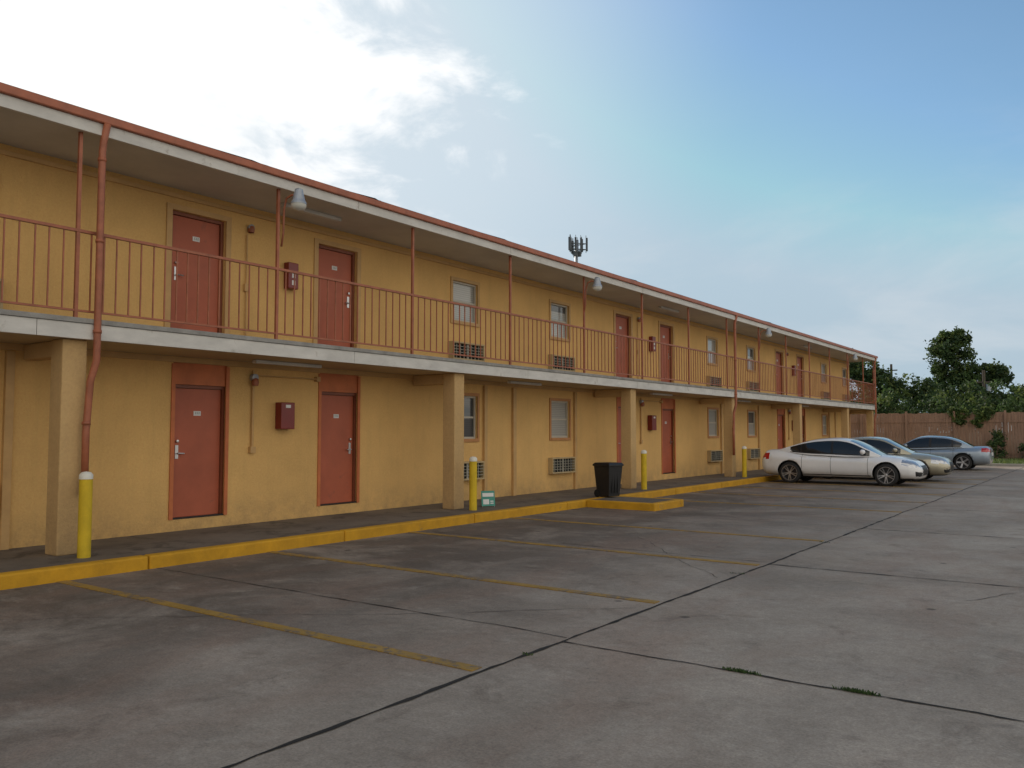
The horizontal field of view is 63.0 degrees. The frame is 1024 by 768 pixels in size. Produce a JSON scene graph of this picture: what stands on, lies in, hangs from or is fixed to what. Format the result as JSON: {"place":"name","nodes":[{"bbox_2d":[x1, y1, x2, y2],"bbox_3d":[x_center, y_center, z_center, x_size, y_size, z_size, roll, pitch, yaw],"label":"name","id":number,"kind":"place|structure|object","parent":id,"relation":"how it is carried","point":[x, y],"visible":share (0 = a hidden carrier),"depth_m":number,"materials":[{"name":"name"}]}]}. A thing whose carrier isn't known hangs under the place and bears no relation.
{"place":"outdoors","nodes":[
{"label":"outdoors","id":0,"kind":"place"},
{"bbox_2d":[0,469,772,572],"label":"sidewalk","id":1,"kind":"structure","parent":0,"point":[20,558],"depth_m":12.80,"materials":[{"name":"concrete"}]},
{"bbox_2d":[77,471,92,557],"bbox_3d":[-4.942,1.508,9.680,0.150,0.990,0.150,-2,-4,36],"label":"bollard","id":2,"kind":"object","parent":1,"relation":"on","point":[85,514],"visible":1,"depth_m":9.63,"materials":[{"name":"yellow metal"}]},
{"bbox_2d":[0,143,849,548],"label":"walls","id":3,"kind":"structure","parent":1,"relation":"on","point":[274,477],"depth_m":14.08,"materials":[{"name":"yellow paint"}]},
{"bbox_2d":[1,82,836,343],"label":"roof","id":4,"kind":"structure","parent":3,"relation":"on","point":[356,193],"depth_m":13.10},
{"bbox_2d":[0,107,872,361],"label":"roof soffit","id":5,"kind":"structure","parent":4,"relation":"attached to","point":[29,133],"depth_m":13.57,"materials":[{"name":"beige paint"}]},
{"bbox_2d":[0,93,876,360],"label":"roof fascia","id":6,"kind":"structure","parent":4,"relation":"attached to","point":[7,102],"depth_m":12.84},
{"bbox_2d":[0,82,877,361],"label":"roof drip edge","id":7,"kind":"object","parent":6,"relation":"attached to","point":[31,97],"visible":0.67,"depth_m":12.72,"materials":[{"name":"red metal"}]},
{"bbox_2d":[81,123,876,471],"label":"downspouts","id":8,"kind":"object","parent":4,"relation":"attached to","point":[97,331],"visible":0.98,"depth_m":10.07,"materials":[{"name":"paint"}]},
{"bbox_2d":[252,203,811,406],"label":"fluorescent fixtures","id":9,"kind":"object","parent":4,"relation":"hanging from","point":[320,215],"visible":0.79,"depth_m":13.72,"materials":[{"name":"white plastic"}]},
{"bbox_2d":[173,472,674,519],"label":"door sills","id":10,"kind":"structure","parent":3,"relation":"attached to","point":[185,517],"depth_m":12.75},
{"bbox_2d":[171,215,802,517],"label":"doors","id":11,"kind":"structure","parent":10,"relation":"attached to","point":[196,481],"depth_m":12.92,"materials":[{"name":"red wood"}]},
{"bbox_2d":[174,261,802,458],"bbox_3d":[-2.963,-0.207,15.134,0.063,2.934,53.886,-2,-4,36],"label":"door hardware","id":12,"kind":"object","parent":11,"relation":"attached to","point":[349,449],"depth_m":15.06,"materials":[{"name":"metal"}]},
{"bbox_2d":[192,236,798,425],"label":"room number plates","id":13,"kind":"object","parent":11,"relation":"attached to","point":[198,412],"visible":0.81,"depth_m":12.77,"materials":[{"name":"white plastic"}]},
{"bbox_2d":[0,279,849,480],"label":"ac frames","id":14,"kind":"structure","parent":3,"relation":"on","point":[550,465],"depth_m":20.37,"materials":[{"name":"beige metal"}]},
{"bbox_2d":[454,343,827,478],"bbox_3d":[0.060,0.665,19.245,0.160,2.828,58.408,-2,-4,36],"label":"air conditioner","id":15,"kind":"object","parent":14,"relation":"in","point":[563,369],"visible":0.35,"depth_m":20.57,"materials":[{"name":"grey metal"}]},
{"bbox_2d":[454,343,847,478],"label":"ac grilles","id":16,"kind":"object","parent":14,"relation":"attached to","point":[755,452],"visible":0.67,"depth_m":20.59,"materials":[{"name":"beige metal"}]},
{"bbox_2d":[0,149,850,549],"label":"wall trim","id":17,"kind":"structure","parent":3,"relation":"attached to","point":[10,349],"depth_m":14.12,"materials":[{"name":"yellow paint"}]},
{"bbox_2d":[0,132,874,404],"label":"balcony railing","id":18,"kind":"object","parent":3,"relation":"attached to","point":[77,230],"visible":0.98,"depth_m":14.16,"materials":[{"name":"red metal"}]},
{"bbox_2d":[280,194,852,367],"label":"barn light arms","id":19,"kind":"object","parent":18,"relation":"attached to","point":[283,225],"visible":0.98,"depth_m":12.44},
{"bbox_2d":[290,188,856,358],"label":"barn lights","id":20,"kind":"object","parent":19,"relation":"attached to","point":[298,195],"visible":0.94,"depth_m":12.28},
{"bbox_2d":[291,202,857,360],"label":"barn light lenses","id":21,"kind":"object","parent":20,"relation":"attached to","point":[297,206],"visible":1,"depth_m":12.27,"materials":[{"name":"white glass"}]},
{"bbox_2d":[0,309,874,405],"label":"balcony slab","id":22,"kind":"structure","parent":3,"relation":"attached to","point":[121,324],"depth_m":12.78,"materials":[{"name":"grey concrete"}]},
{"bbox_2d":[0,332,869,409],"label":"ceiling","id":23,"kind":"structure","parent":22,"relation":"attached to","point":[14,338],"depth_m":13.14,"materials":[{"name":"beige paint"}]},
{"bbox_2d":[0,315,874,409],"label":"balcony fascia","id":24,"kind":"structure","parent":22,"relation":"attached to","point":[31,326],"depth_m":12.80,"materials":[{"name":"white paint"}]},
{"bbox_2d":[168,362,805,519],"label":"door frames","id":25,"kind":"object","parent":3,"relation":"attached to","point":[197,374],"depth_m":12.98,"materials":[{"name":"wood"}]},
{"bbox_2d":[170,210,803,513],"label":"door jambs","id":26,"kind":"structure","parent":3,"relation":"attached to","point":[222,389],"depth_m":14.77,"materials":[{"name":"red wood"}]},
{"bbox_2d":[243,234,791,452],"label":"conduits","id":27,"kind":"object","parent":3,"relation":"attached to","point":[251,449],"visible":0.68,"depth_m":13.34,"materials":[{"name":"metal"}]},
{"bbox_2d":[247,224,790,411],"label":"jar lamp bases","id":28,"kind":"object","parent":3,"relation":"attached to","point":[252,376],"visible":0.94,"depth_m":13.36,"materials":[{"name":"metal"}]},
{"bbox_2d":[248,226,790,413],"bbox_3d":[-0.196,-0.948,18.790,0.135,2.570,40.482,-2,-4,36],"label":"jar lamp glass","id":29,"kind":"object","parent":3,"relation":"attached to","point":[254,381],"visible":0.91,"depth_m":13.35,"materials":[{"name":"glass"}]},
{"bbox_2d":[275,262,795,430],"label":"extinguisher cabinets","id":30,"kind":"object","parent":3,"relation":"attached to","point":[284,417],"visible":0.86,"depth_m":13.85,"materials":[{"name":"red metal"}]},
{"bbox_2d":[286,273,654,417],"bbox_3d":[0.271,-0.429,19.278,0.035,2.270,40.440,-2,-4,36],"label":"cabinet glass","id":31,"kind":"object","parent":30,"relation":"attached to","point":[288,406],"visible":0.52,"depth_m":13.94,"materials":[{"name":"glass"}]},
{"bbox_2d":[450,276,846,441],"bbox_3d":[0.107,-0.420,19.273,0.033,3.460,58.390,-2,-4,36],"label":"window trim","id":32,"kind":"structure","parent":3,"relation":"attached to","point":[452,278],"depth_m":20.48,"materials":[{"name":"paint"}]},
{"bbox_2d":[453,280,845,438],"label":"window frames","id":33,"kind":"structure","parent":3,"relation":"attached to","point":[565,322],"depth_m":20.99,"materials":[{"name":"white metal"}]},
{"bbox_2d":[453,283,844,436],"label":"window panes","id":34,"kind":"object","parent":33,"relation":"in","point":[463,293],"visible":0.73,"depth_m":20.75,"materials":[{"name":"grey glass"}]},
{"bbox_2d":[24,339,873,555],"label":"columns","id":35,"kind":"structure","parent":1,"relation":"on","point":[67,358],"depth_m":10.18,"materials":[{"name":"yellow paint"}]},
{"bbox_2d":[469,456,476,509],"bbox_3d":[-0.720,1.840,15.502,0.150,0.990,0.150,-2,-4,36],"label":"bollard","id":36,"kind":"object","parent":1,"relation":"on","point":[473,483],"visible":1,"depth_m":15.45,"materials":[{"name":"yellow metal"}]},
{"bbox_2d":[480,491,494,506],"bbox_3d":[-0.473,2.223,16.205,0.272,0.307,0.127,1,-3,-19],"label":"yard sign","id":37,"kind":"object","parent":1,"relation":"on","point":[487,498],"visible":1,"depth_m":16.17,"materials":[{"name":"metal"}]},
{"bbox_2d":[593,462,623,496],"bbox_3d":[2.119,2.127,18.566,0.494,0.765,0.542,3,-4,-42],"label":"trash bin","id":38,"kind":"object","parent":1,"relation":"on","point":[608,475],"visible":1,"depth_m":18.41,"materials":[{"name":"black plastic"}]},
{"bbox_2d":[641,450,646,489],"bbox_3d":[3.326,2.157,21.083,0.150,0.990,0.150,-2,-4,36],"label":"bollard","id":39,"kind":"object","parent":1,"relation":"on","point":[643,469],"visible":1,"depth_m":21.03,"materials":[{"name":"yellow metal"}]},
{"bbox_2d":[742,446,746,476],"bbox_3d":[7.431,2.480,26.744,0.150,0.990,0.150,-2,-4,36],"label":"bollard","id":40,"kind":"object","parent":1,"relation":"on","point":[744,461],"visible":1,"depth_m":26.69,"materials":[{"name":"yellow metal"}]},
{"bbox_2d":[0,465,1023,767],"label":"parking lot","id":41,"kind":"structure","parent":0,"point":[108,681],"depth_m":6.24,"materials":[{"name":"concrete"}]},
{"bbox_2d":[0,475,780,589],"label":"kerb","id":42,"kind":"structure","parent":41,"relation":"on","point":[38,576],"depth_m":11.71,"materials":[{"name":"yellow concrete"}]},
{"bbox_2d":[0,467,1023,767],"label":"pavement joints","id":43,"kind":"object","parent":41,"relation":"on","point":[586,645],"visible":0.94,"depth_m":5.97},
{"bbox_2d":[57,478,976,671],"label":"parking lines","id":44,"kind":"object","parent":41,"relation":"on","point":[418,656],"visible":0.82,"depth_m":8.54,"materials":[{"name":"yellow paint"}]},
{"bbox_2d":[523,541,880,695],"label":"weed tufts","id":45,"kind":"object","parent":41,"relation":"on","point":[853,690],"visible":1,"depth_m":5.23,"materials":[{"name":"green plant"}]},
{"bbox_2d":[762,438,927,485],"bbox_3d":[10.247,2.371,25.932,4.680,1.416,2.060,-2,-4,36],"label":"parked car","id":46,"kind":"object","parent":41,"relation":"on","point":[833,457],"visible":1,"depth_m":25.29,"materials":[{"name":"white paint"}]},
{"bbox_2d":[823,436,953,481],"bbox_3d":[12.267,2.495,28.293,4.680,1.436,2.060,-2,-4,35],"label":"parked car","id":47,"kind":"object","parent":41,"relation":"on","point":[937,465],"visible":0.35,"depth_m":27.07,"materials":[{"name":"beige paint"}]},
{"bbox_2d":[903,435,993,469],"bbox_3d":[18.064,2.939,36.084,4.680,1.436,2.060,-2,-4,36],"label":"parked car","id":48,"kind":"object","parent":41,"relation":"on","point":[960,454],"visible":0.62,"depth_m":34.86,"materials":[{"name":"blue paint"}]},
{"bbox_2d":[0,0,1023,432],"label":"sky","id":49,"kind":"structure","parent":0,"point":[848,173],"materials":[{"name":"blue"}]},
{"bbox_2d":[915,433,1021,458],"bbox_3d":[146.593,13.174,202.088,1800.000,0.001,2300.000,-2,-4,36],"label":"ground","id":50,"kind":"structure","parent":0,"point":[978,441],"depth_m":176.76,"materials":[{"name":"green plant"}]},
{"bbox_2d":[568,234,587,262],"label":"cell tower","id":51,"kind":"structure","parent":50,"relation":"on","point":[576,253],"depth_m":100.64,"materials":[{"name":"grey metal"}]},
{"bbox_2d":[849,348,952,435],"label":"broadleaf tree","id":52,"kind":"object","parent":50,"relation":"on","point":[925,389],"visible":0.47,"depth_m":64.54,"materials":[{"name":"green plant"}]},
{"bbox_2d":[850,410,1023,458],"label":"wooden fence","id":53,"kind":"object","parent":50,"relation":"on","point":[1004,421],"visible":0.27,"depth_m":45.78,"materials":[{"name":"brown wood"}]},
{"bbox_2d":[946,403,995,427],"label":"vine foliage","id":54,"kind":"object","parent":53,"relation":"attached to","point":[977,420],"visible":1,"depth_m":44.80,"materials":[{"name":"green plant"}]},
{"bbox_2d":[850,379,1023,435],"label":"hedge foliage","id":55,"kind":"object","parent":50,"relation":"on","point":[933,402],"visible":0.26,"depth_m":49.53,"materials":[{"name":"green plant"}]},
{"bbox_2d":[854,400,1020,436],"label":"distant trees","id":56,"kind":"object","parent":50,"relation":"on","point":[951,419],"visible":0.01,"depth_m":146.23,"materials":[{"name":"green plant"}]},
{"bbox_2d":[923,326,1014,436],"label":"broadleaf tree","id":57,"kind":"object","parent":50,"relation":"on","point":[947,347],"visible":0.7,"depth_m":69.96,"materials":[{"name":"green plant"}]},
{"bbox_2d":[977,370,990,444],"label":"utility pole","id":58,"kind":"object","parent":50,"relation":"on","point":[985,385],"visible":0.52,"depth_m":59.93,"materials":[{"name":"brown wood"}]},
{"bbox_2d":[976,463,1023,466],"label":"end kerb","id":59,"kind":"structure","parent":50,"relation":"on","point":[999,464],"depth_m":38.69,"materials":[{"name":"grey concrete"}]},
{"bbox_2d":[996,384,1023,412],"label":"broadleaf tree","id":60,"kind":"object","parent":50,"relation":"on","point":[1006,396],"visible":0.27,"depth_m":65.10,"materials":[{"name":"green plant"}]},
{"bbox_2d":[993,457,1023,463],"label":"verge grass","id":61,"kind":"structure","parent":0,"point":[1020,460],"depth_m":39.82,"materials":[{"name":"green plant"}]},
{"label":"verge ground","id":62,"kind":"structure","parent":0,"visible":0},
{"bbox_2d":[985,429,1023,458],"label":"shrub","id":63,"kind":"object","parent":62,"relation":"on","point":[997,441],"visible":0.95,"depth_m":43.45,"materials":[{"name":"green plant"}]}
]}

